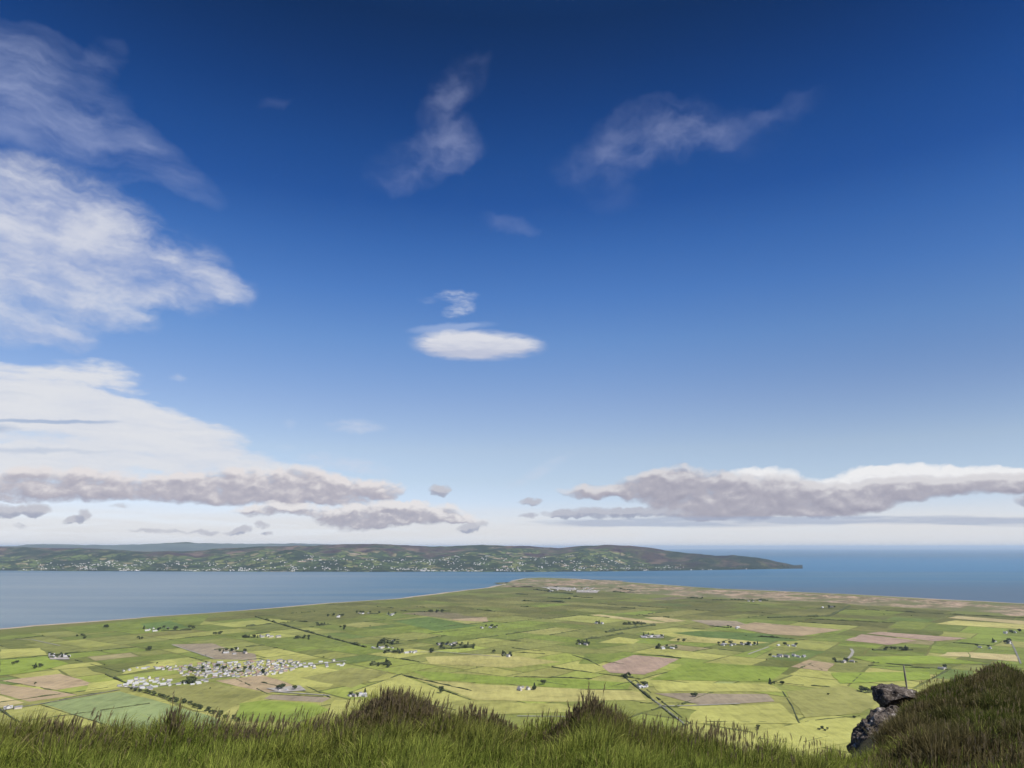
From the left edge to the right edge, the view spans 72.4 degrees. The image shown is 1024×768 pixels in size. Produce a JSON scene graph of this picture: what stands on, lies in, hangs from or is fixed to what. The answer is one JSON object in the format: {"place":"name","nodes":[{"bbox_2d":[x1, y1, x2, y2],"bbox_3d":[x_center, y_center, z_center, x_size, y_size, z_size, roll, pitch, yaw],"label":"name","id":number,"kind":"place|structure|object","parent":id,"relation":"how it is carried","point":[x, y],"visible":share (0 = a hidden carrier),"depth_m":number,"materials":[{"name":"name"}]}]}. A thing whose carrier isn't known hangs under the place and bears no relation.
{"place":"outdoors","nodes":[
{"label":"outdoors","id":0,"kind":"place"},
{"bbox_2d":[0,695,23,706],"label":"field","id":1,"kind":"structure","parent":0,"point":[8,702],"depth_m":1383.25,"materials":[{"name":"beige plant"}]},
{"bbox_2d":[0,648,46,658],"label":"field","id":2,"kind":"structure","parent":0,"point":[8,653],"depth_m":2033.83,"materials":[{"name":"yellow plant"}]},
{"bbox_2d":[0,657,68,674],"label":"field","id":3,"kind":"structure","parent":0,"point":[22,665],"depth_m":1826.55,"materials":[{"name":"green plant"}]},
{"bbox_2d":[0,684,74,701],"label":"field","id":4,"kind":"structure","parent":0,"point":[21,693],"depth_m":1468.17,"materials":[{"name":"brown soil"}]},
{"bbox_2d":[3,674,89,689],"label":"field","id":5,"kind":"structure","parent":0,"point":[57,681],"depth_m":1599.03,"materials":[{"name":"brown soil"}]},
{"bbox_2d":[0,706,108,729],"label":"field","id":6,"kind":"structure","parent":0,"point":[31,710],"depth_m":1276.56,"materials":[{"name":"green plant"}]},
{"bbox_2d":[85,680,122,691],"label":"field","id":7,"kind":"structure","parent":0,"point":[111,684],"depth_m":1552.55,"materials":[{"name":"green plant"}]},
{"bbox_2d":[45,691,220,730],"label":"field","id":8,"kind":"structure","parent":0,"point":[88,704],"depth_m":1331.87,"materials":[{"name":"green plant"}]},
{"bbox_2d":[62,615,208,633],"bbox_3d":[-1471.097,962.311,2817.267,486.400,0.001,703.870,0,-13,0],"label":"field","id":9,"kind":"structure","parent":0,"point":[136,624],"depth_m":2766.64,"materials":[{"name":"green plant"}]},
{"bbox_2d":[122,660,176,673],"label":"field","id":10,"kind":"structure","parent":0,"point":[162,663],"depth_m":1810.94,"materials":[{"name":"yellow plant"}]},
{"bbox_2d":[141,621,188,629],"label":"field","id":11,"kind":"structure","parent":0,"point":[170,624],"depth_m":2731.26,"materials":[{"name":"green plant"}]},
{"bbox_2d":[0,542,337,551],"bbox_3d":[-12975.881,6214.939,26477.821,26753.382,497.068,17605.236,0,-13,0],"label":"mountains","id":12,"kind":"structure","parent":0,"point":[184,546],"depth_m":25984.69,"materials":[{"name":"plant"}]},
{"bbox_2d":[151,682,265,712],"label":"field","id":13,"kind":"structure","parent":0,"point":[220,696],"depth_m":1458.00,"materials":[{"name":"green plant"}]},
{"bbox_2d":[172,643,256,659],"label":"field","id":14,"kind":"structure","parent":0,"point":[207,649],"depth_m":2037.18,"materials":[{"name":"brown soil"}]},
{"bbox_2d":[217,675,292,692],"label":"field","id":15,"kind":"structure","parent":0,"point":[254,682],"depth_m":1586.74,"materials":[{"name":"brown soil"}]},
{"bbox_2d":[233,700,328,721],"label":"field","id":16,"kind":"structure","parent":0,"point":[264,707],"depth_m":1323.37,"materials":[{"name":"green plant"}]},
{"bbox_2d":[267,685,304,691],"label":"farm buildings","id":17,"kind":"structure","parent":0,"point":[298,688],"depth_m":1512.94,"materials":[{"name":"concrete"}]},
{"bbox_2d":[264,695,329,701],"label":"field","id":18,"kind":"structure","parent":0,"point":[299,698],"depth_m":1419.27,"materials":[{"name":"brown soil"}]},
{"bbox_2d":[267,666,337,687],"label":"field","id":19,"kind":"structure","parent":0,"point":[293,677],"depth_m":1672.78,"materials":[{"name":"green plant"}]},
{"bbox_2d":[300,700,366,723],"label":"field","id":20,"kind":"structure","parent":0,"point":[336,704],"depth_m":1339.73,"materials":[{"name":"green plant"}]},
{"bbox_2d":[259,605,415,621],"bbox_3d":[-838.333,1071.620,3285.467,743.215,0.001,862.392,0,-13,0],"label":"field","id":21,"kind":"structure","parent":0,"point":[320,612],"depth_m":3327.07,"materials":[{"name":"green plant"}]},
{"bbox_2d":[301,668,387,687],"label":"field","id":22,"kind":"structure","parent":0,"point":[350,677],"depth_m":1659.41,"materials":[{"name":"green plant"}]},
{"bbox_2d":[0,544,802,571],"bbox_3d":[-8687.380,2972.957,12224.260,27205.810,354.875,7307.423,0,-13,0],"label":"hills","id":23,"kind":"structure","parent":0,"point":[12,558],"depth_m":10322.38,"materials":[{"name":"plant"}]},
{"bbox_2d":[23,555,746,570],"bbox_3d":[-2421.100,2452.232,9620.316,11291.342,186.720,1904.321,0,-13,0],"label":"shore houses","id":24,"kind":"structure","parent":23,"relation":"on","point":[425,569],"depth_m":9261.75,"materials":[{"name":"stone"}]},
{"bbox_2d":[0,549,790,570],"bbox_3d":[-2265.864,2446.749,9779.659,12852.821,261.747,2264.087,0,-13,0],"label":"shore woods","id":25,"kind":"object","parent":23,"relation":"on","point":[72,566],"visible":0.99,"depth_m":9227.51,"materials":[{"name":"green plant"}]},
{"bbox_2d":[353,675,464,704],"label":"field","id":26,"kind":"structure","parent":0,"point":[401,680],"depth_m":1518.94,"materials":[{"name":"green plant"}]},
{"bbox_2d":[396,617,475,630],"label":"field","id":27,"kind":"structure","parent":0,"point":[431,623],"depth_m":2806.76,"materials":[{"name":"green plant"}]},
{"bbox_2d":[450,617,487,621],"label":"field","id":28,"kind":"structure","parent":0,"point":[482,619],"depth_m":2961.07,"materials":[{"name":"beige plant"}]},
{"bbox_2d":[426,654,557,667],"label":"field","id":29,"kind":"structure","parent":0,"point":[491,660],"depth_m":1892.85,"materials":[{"name":"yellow plant"}]},
{"bbox_2d":[0,578,1023,757],"bbox_3d":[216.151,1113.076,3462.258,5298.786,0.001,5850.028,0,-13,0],"label":"fields","id":30,"kind":"structure","parent":0,"point":[905,624],"depth_m":2205.71,"materials":[{"name":"green plant"}]},
{"bbox_2d":[3,689,119,709],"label":"lane","id":31,"kind":"structure","parent":30,"relation":"on","point":[63,699],"depth_m":1405.36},
{"bbox_2d":[1,685,122,701],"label":"hedge","id":32,"kind":"object","parent":30,"relation":"on","point":[51,694],"visible":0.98,"depth_m":1443.33,"materials":[{"name":"green plant"}]},
{"bbox_2d":[42,705,106,725],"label":"hedge","id":33,"kind":"object","parent":30,"relation":"on","point":[72,714],"visible":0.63,"depth_m":1281.77,"materials":[{"name":"green plant"}]},
{"bbox_2d":[34,647,132,656],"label":"hedge","id":34,"kind":"object","parent":30,"relation":"on","point":[86,651],"visible":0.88,"depth_m":2053.59,"materials":[{"name":"green plant"}]},
{"bbox_2d":[105,674,130,684],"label":"hedge","id":35,"kind":"object","parent":30,"relation":"on","point":[118,679],"visible":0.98,"depth_m":1620.83,"materials":[{"name":"green plant"}]},
{"bbox_2d":[91,700,168,711],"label":"hedge","id":36,"kind":"object","parent":30,"relation":"on","point":[124,706],"visible":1,"depth_m":1343.39,"materials":[{"name":"green plant"}]},
{"bbox_2d":[161,628,191,630],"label":"thicket","id":37,"kind":"object","parent":30,"relation":"on","point":[179,630],"visible":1,"depth_m":2572.29,"materials":[{"name":"green plant"}]},
{"bbox_2d":[189,668,243,672],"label":"thicket","id":38,"kind":"object","parent":30,"relation":"on","point":[192,669],"visible":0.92,"depth_m":1727.19,"materials":[{"name":"green plant"}]},
{"bbox_2d":[146,660,300,677],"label":"village houses","id":39,"kind":"structure","parent":30,"relation":"on","point":[255,668],"depth_m":1764.79,"materials":[{"name":"stone"}]},
{"bbox_2d":[118,660,345,687],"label":"lane","id":40,"kind":"structure","parent":30,"relation":"on","point":[227,676],"depth_m":1655.25,"materials":[{"name":"asphalt"}]},
{"bbox_2d":[237,679,323,696],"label":"hedge","id":41,"kind":"object","parent":30,"relation":"on","point":[280,694],"visible":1,"depth_m":1456.75,"materials":[{"name":"green plant"}]},
{"bbox_2d":[255,616,366,646],"bbox_3d":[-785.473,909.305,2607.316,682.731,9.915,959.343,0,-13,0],"label":"hedge","id":42,"kind":"object","parent":30,"relation":"on","point":[331,637],"visible":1,"depth_m":2479.99,"materials":[{"name":"green plant"}]},
{"bbox_2d":[404,675,470,699],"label":"hedge","id":43,"kind":"object","parent":30,"relation":"on","point":[444,690],"visible":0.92,"depth_m":1486.74,"materials":[{"name":"green plant"}]},
{"bbox_2d":[405,675,471,690],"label":"hedge","id":44,"kind":"object","parent":30,"relation":"on","point":[436,682],"visible":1,"depth_m":1583.04,"materials":[{"name":"green plant"}]},
{"bbox_2d":[439,644,473,648],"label":"thicket","id":45,"kind":"object","parent":30,"relation":"on","point":[469,646],"visible":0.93,"depth_m":2123.05,"materials":[{"name":"green plant"}]},
{"bbox_2d":[475,627,554,638],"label":"hedge","id":46,"kind":"object","parent":30,"relation":"on","point":[513,633],"visible":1,"depth_m":2492.03,"materials":[{"name":"green plant"}]},
{"bbox_2d":[514,676,591,678],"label":"hedge","id":47,"kind":"object","parent":30,"relation":"on","point":[557,677],"visible":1,"depth_m":1643.97,"materials":[{"name":"green plant"}]},
{"bbox_2d":[533,589,572,593],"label":"hedge","id":48,"kind":"object","parent":30,"relation":"on","point":[553,591],"visible":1,"depth_m":4752.12,"materials":[{"name":"green plant"}]},
{"bbox_2d":[542,586,577,589],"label":"yard","id":49,"kind":"structure","parent":30,"relation":"on","point":[559,588],"depth_m":5142.86,"materials":[{"name":"concrete"}]},
{"bbox_2d":[577,590,599,592],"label":"yard","id":50,"kind":"structure","parent":30,"relation":"on","point":[591,591],"depth_m":4796.90,"materials":[{"name":"concrete"}]},
{"bbox_2d":[605,623,655,632],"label":"hedge","id":51,"kind":"object","parent":30,"relation":"on","point":[613,629],"visible":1,"depth_m":2627.79,"materials":[{"name":"green plant"}]},
{"bbox_2d":[621,674,684,724],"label":"hedge","id":52,"kind":"object","parent":30,"relation":"on","point":[650,697],"visible":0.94,"depth_m":1429.79,"materials":[{"name":"green plant"}]},
{"bbox_2d":[634,654,680,658],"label":"hedge","id":53,"kind":"object","parent":30,"relation":"on","point":[659,655],"visible":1,"depth_m":1965.85,"materials":[{"name":"green plant"}]},
{"bbox_2d":[629,675,689,722],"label":"hedge","id":54,"kind":"object","parent":30,"relation":"on","point":[663,702],"visible":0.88,"depth_m":1357.43,"materials":[{"name":"green plant"}]},
{"bbox_2d":[665,703,739,705],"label":"lane","id":55,"kind":"structure","parent":30,"relation":"on","point":[705,704],"depth_m":1353.32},
{"bbox_2d":[712,598,767,600],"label":"hedge","id":56,"kind":"object","parent":30,"relation":"on","point":[741,599],"visible":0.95,"depth_m":4025.59,"materials":[{"name":"green plant"}]},
{"bbox_2d":[745,635,804,639],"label":"hedge","id":57,"kind":"object","parent":30,"relation":"on","point":[772,636],"visible":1,"depth_m":2367.25,"materials":[{"name":"green plant"}]},
{"bbox_2d":[782,691,799,722],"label":"hedge","id":58,"kind":"object","parent":30,"relation":"on","point":[792,708],"visible":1,"depth_m":1329.30,"materials":[{"name":"green plant"}]},
{"bbox_2d":[767,605,850,617],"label":"hedge","id":59,"kind":"object","parent":30,"relation":"on","point":[833,613],"visible":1,"depth_m":3084.73,"materials":[{"name":"green plant"}]},
{"bbox_2d":[798,621,860,625],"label":"hedge","id":60,"kind":"object","parent":30,"relation":"on","point":[831,623],"visible":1,"depth_m":2790.14,"materials":[{"name":"green plant"}]},
{"bbox_2d":[819,619,894,622],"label":"hedge","id":61,"kind":"object","parent":30,"relation":"on","point":[856,620],"visible":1,"depth_m":2897.34,"materials":[{"name":"green plant"}]},
{"bbox_2d":[873,661,947,669],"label":"hedge","id":62,"kind":"object","parent":30,"relation":"on","point":[905,665],"visible":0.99,"depth_m":1818.98,"materials":[{"name":"green plant"}]},
{"bbox_2d":[817,608,1023,617],"bbox_3d":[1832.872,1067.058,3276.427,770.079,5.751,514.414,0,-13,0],"label":"hedge","id":63,"kind":"object","parent":30,"relation":"on","point":[922,612],"visible":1,"depth_m":3226.46,"materials":[{"name":"green plant"}]},
{"bbox_2d":[0,549,1023,627],"bbox_3d":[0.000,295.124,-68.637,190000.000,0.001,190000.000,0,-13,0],"label":"sea","id":64,"kind":"structure","parent":0,"point":[28,598],"depth_m":6099.82,"materials":[{"name":"liquid"}]},
{"bbox_2d":[0,578,1023,629],"bbox_3d":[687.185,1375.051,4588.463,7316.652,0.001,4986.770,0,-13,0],"label":"beach","id":65,"kind":"structure","parent":0,"point":[422,595],"depth_m":3940.30,"materials":[{"name":"sand"}]},
{"bbox_2d":[0,0,1023,548],"label":"sky","id":66,"kind":"structure","parent":0,"point":[657,274],"materials":[{"name":"blue"}]},
{"bbox_2d":[0,682,1023,767],"bbox_3d":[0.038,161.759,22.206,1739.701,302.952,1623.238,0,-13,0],"label":"hillside","id":67,"kind":"structure","parent":0,"point":[865,743],"depth_m":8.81,"materials":[{"name":"plant"}]},
{"bbox_2d":[2,716,129,758],"bbox_3d":[-3.561,2.815,5.530,1.042,0.362,0.639,0,-13,0],"label":"grass tussock","id":68,"kind":"object","parent":67,"relation":"on","point":[56,722],"depth_m":5.52,"materials":[{"name":"plant"}]},
{"bbox_2d":[160,692,186,749],"bbox_3d":[-2.813,2.812,5.816,0.244,0.478,0.222,-7,-15,26],"label":"grass tussock","id":69,"kind":"object","parent":67,"relation":"on","point":[174,714],"depth_m":5.81,"materials":[{"name":"plant"}]},
{"bbox_2d":[194,723,275,747],"bbox_3d":[-2.355,3.057,5.949,0.932,0.352,0.591,0,-13,0],"label":"grass tussock","id":70,"kind":"object","parent":67,"relation":"on","point":[239,737],"depth_m":5.93,"materials":[{"name":"plant"}]},
{"bbox_2d":[324,710,371,737],"bbox_3d":[-1.426,3.074,6.218,0.623,0.373,0.406,0,-13,0],"label":"grass tussock","id":71,"kind":"object","parent":67,"relation":"on","point":[351,716],"depth_m":6.20,"materials":[{"name":"plant"}]},
{"bbox_2d":[375,685,401,710],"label":"grass tussock","id":72,"kind":"object","parent":67,"relation":"on","point":[389,692],"depth_m":6.37,"materials":[{"name":"plant"}]},
{"bbox_2d":[340,689,445,730],"bbox_3d":[-1.024,3.031,6.358,1.183,0.507,0.742,0,-13,0],"label":"grass tussock","id":73,"kind":"object","parent":67,"relation":"on","point":[408,696],"depth_m":6.25,"materials":[{"name":"plant"}]},
{"bbox_2d":[410,696,453,721],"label":"grass tussock","id":74,"kind":"object","parent":67,"relation":"on","point":[433,708],"depth_m":6.46,"materials":[{"name":"plant"}]},
{"bbox_2d":[453,701,522,736],"bbox_3d":[-0.303,3.186,6.482,0.873,0.476,0.553,0,-13,0],"label":"grass tussock","id":75,"kind":"object","parent":67,"relation":"on","point":[498,719],"depth_m":6.49,"materials":[{"name":"plant"}]},
{"bbox_2d":[543,691,628,743],"bbox_3d":[0.725,3.069,6.325,0.964,0.543,0.614,0,-13,0],"label":"grass tussock","id":76,"kind":"object","parent":67,"relation":"on","point":[577,711],"depth_m":6.29,"materials":[{"name":"plant"}]},
{"bbox_2d":[577,681,613,720],"bbox_3d":[0.761,2.974,6.359,0.384,0.555,0.313,5,-14,-20],"label":"grass tussock","id":77,"kind":"object","parent":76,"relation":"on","point":[596,699],"depth_m":6.37,"materials":[{"name":"plant"}]},
{"bbox_2d":[612,719,663,732],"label":"grass tussock","id":78,"kind":"object","parent":67,"relation":"on","point":[644,725],"depth_m":6.25,"materials":[{"name":"plant"}]},
{"bbox_2d":[680,731,722,754],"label":"grass tussock","id":79,"kind":"object","parent":67,"relation":"on","point":[704,739],"depth_m":6.13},
{"bbox_2d":[846,705,898,753],"bbox_3d":[5.373,5.102,10.184,0.933,0.827,2.448,-8,-15,30],"label":"rock outcrop","id":80,"kind":"object","parent":67,"relation":"on","point":[874,717],"visible":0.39,"depth_m":9.91,"materials":[{"name":"stone"}]},
{"bbox_2d":[871,683,918,707],"bbox_3d":[6.211,5.031,11.262,0.740,0.396,0.909,-5,-14,20],"label":"boulder","id":81,"kind":"object","parent":80,"relation":"on","point":[885,695],"visible":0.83,"depth_m":11.04,"materials":[{"name":"stone"}]},
{"bbox_2d":[469,702,572,714],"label":"field","id":82,"kind":"structure","parent":0,"point":[507,708],"depth_m":1337.91,"materials":[{"name":"green plant"}]},
{"bbox_2d":[413,671,631,689],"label":"field","id":83,"kind":"structure","parent":0,"point":[568,683],"depth_m":1609.96,"materials":[{"name":"green plant"}]},
{"bbox_2d":[405,674,645,701],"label":"field","id":84,"kind":"structure","parent":0,"point":[501,692],"depth_m":1467.23,"materials":[{"name":"green plant"}]},
{"bbox_2d":[579,653,625,663],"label":"field","id":85,"kind":"structure","parent":0,"point":[601,657],"depth_m":1943.99,"materials":[{"name":"green plant"}]},
{"bbox_2d":[599,637,638,643],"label":"field","id":86,"kind":"structure","parent":0,"point":[623,640],"depth_m":2296.60,"materials":[{"name":"green plant"}]},
{"bbox_2d":[594,614,664,622],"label":"field","id":87,"kind":"structure","parent":0,"point":[633,619],"depth_m":2959.53,"materials":[{"name":"yellow plant"}]},
{"bbox_2d":[603,655,677,674],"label":"field","id":88,"kind":"structure","parent":0,"point":[637,664],"depth_m":1828.45,"materials":[{"name":"brown soil"}]},
{"bbox_2d":[645,617,683,621],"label":"field","id":89,"kind":"structure","parent":0,"point":[664,619],"depth_m":2959.41,"materials":[{"name":"yellow plant"}]},
{"bbox_2d":[643,628,702,636],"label":"field","id":90,"kind":"structure","parent":0,"point":[670,632],"depth_m":2540.53,"materials":[{"name":"green plant"}]},
{"bbox_2d":[655,693,773,704],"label":"field","id":91,"kind":"structure","parent":0,"point":[706,698],"depth_m":1417.68,"materials":[{"name":"brown soil"}]},
{"bbox_2d":[652,683,781,691],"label":"field","id":92,"kind":"structure","parent":0,"point":[703,687],"depth_m":1528.45,"materials":[{"name":"green plant"}]},
{"bbox_2d":[669,636,766,643],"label":"field","id":93,"kind":"structure","parent":0,"point":[703,639],"depth_m":2296.33,"materials":[{"name":"yellow plant"}]},
{"bbox_2d":[692,620,743,625],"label":"field","id":94,"kind":"structure","parent":0,"point":[720,623],"depth_m":2842.01,"materials":[{"name":"brown soil"}]},
{"bbox_2d":[650,662,787,681],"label":"field","id":95,"kind":"structure","parent":0,"point":[708,671],"depth_m":1710.64,"materials":[{"name":"green plant"}]},
{"bbox_2d":[676,631,798,640],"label":"field","id":96,"kind":"structure","parent":0,"point":[734,635],"depth_m":2425.87,"materials":[{"name":"green plant"}]},
{"bbox_2d":[686,703,798,723],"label":"field","id":97,"kind":"structure","parent":0,"point":[770,713],"depth_m":1282.32,"materials":[{"name":"green plant"}]},
{"bbox_2d":[497,579,1023,615],"bbox_3d":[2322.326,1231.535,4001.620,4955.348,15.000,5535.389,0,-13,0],"label":"dunes","id":98,"kind":"structure","parent":0,"point":[1000,608],"depth_m":4316.64,"materials":[{"name":"sand"}]},
{"bbox_2d":[732,622,838,635],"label":"field","id":99,"kind":"structure","parent":0,"point":[768,628],"depth_m":2601.35,"materials":[{"name":"brown soil"}]},
{"bbox_2d":[727,717,861,751],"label":"field","id":100,"kind":"structure","parent":0,"point":[839,731],"depth_m":1145.55,"materials":[{"name":"yellow plant"}]},
{"bbox_2d":[791,660,833,670],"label":"field","id":101,"kind":"structure","parent":0,"point":[824,666],"depth_m":1812.18,"materials":[{"name":"brown soil"}]},
{"bbox_2d":[786,686,876,716],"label":"field","id":102,"kind":"structure","parent":0,"point":[837,700],"depth_m":1390.02,"materials":[{"name":"green plant"}]},
{"bbox_2d":[831,672,929,683],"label":"field","id":103,"kind":"structure","parent":0,"point":[847,677],"depth_m":1657.75,"materials":[{"name":"green plant"}]},
{"bbox_2d":[847,634,915,644],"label":"field","id":104,"kind":"structure","parent":0,"point":[875,639],"depth_m":2320.63,"materials":[{"name":"brown soil"}]},
{"bbox_2d":[868,632,965,640],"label":"field","id":105,"kind":"structure","parent":0,"point":[927,637],"depth_m":2398.15,"materials":[{"name":"brown soil"}]},
{"bbox_2d":[854,656,988,663],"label":"field","id":106,"kind":"structure","parent":0,"point":[911,659],"depth_m":1890.88,"materials":[{"name":"green plant"}]},
{"bbox_2d":[864,660,1023,767],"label":"hillock grass","id":107,"kind":"structure","parent":0,"point":[994,696],"depth_m":7.41,"materials":[{"name":"plant"}]},
{"bbox_2d":[969,662,1023,677],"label":"grass tussock","id":108,"kind":"object","parent":107,"relation":"on","point":[998,664],"depth_m":11.79,"materials":[{"name":"plant"}]},
{"bbox_2d":[939,652,968,656],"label":"field","id":109,"kind":"structure","parent":0,"point":[964,654],"depth_m":1997.18,"materials":[{"name":"yellow plant"}]},
{"bbox_2d":[938,620,1023,628],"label":"field","id":110,"kind":"structure","parent":0,"point":[987,624],"depth_m":2768.08,"materials":[{"name":"yellow plant"}]},
{"bbox_2d":[949,616,1023,623],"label":"field","id":111,"kind":"structure","parent":0,"point":[991,619],"depth_m":2958.34,"materials":[{"name":"beige plant"}]},
{"bbox_2d":[969,652,1017,661],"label":"field","id":112,"kind":"structure","parent":0,"point":[1007,657],"depth_m":1960.69,"materials":[{"name":"yellow plant"}]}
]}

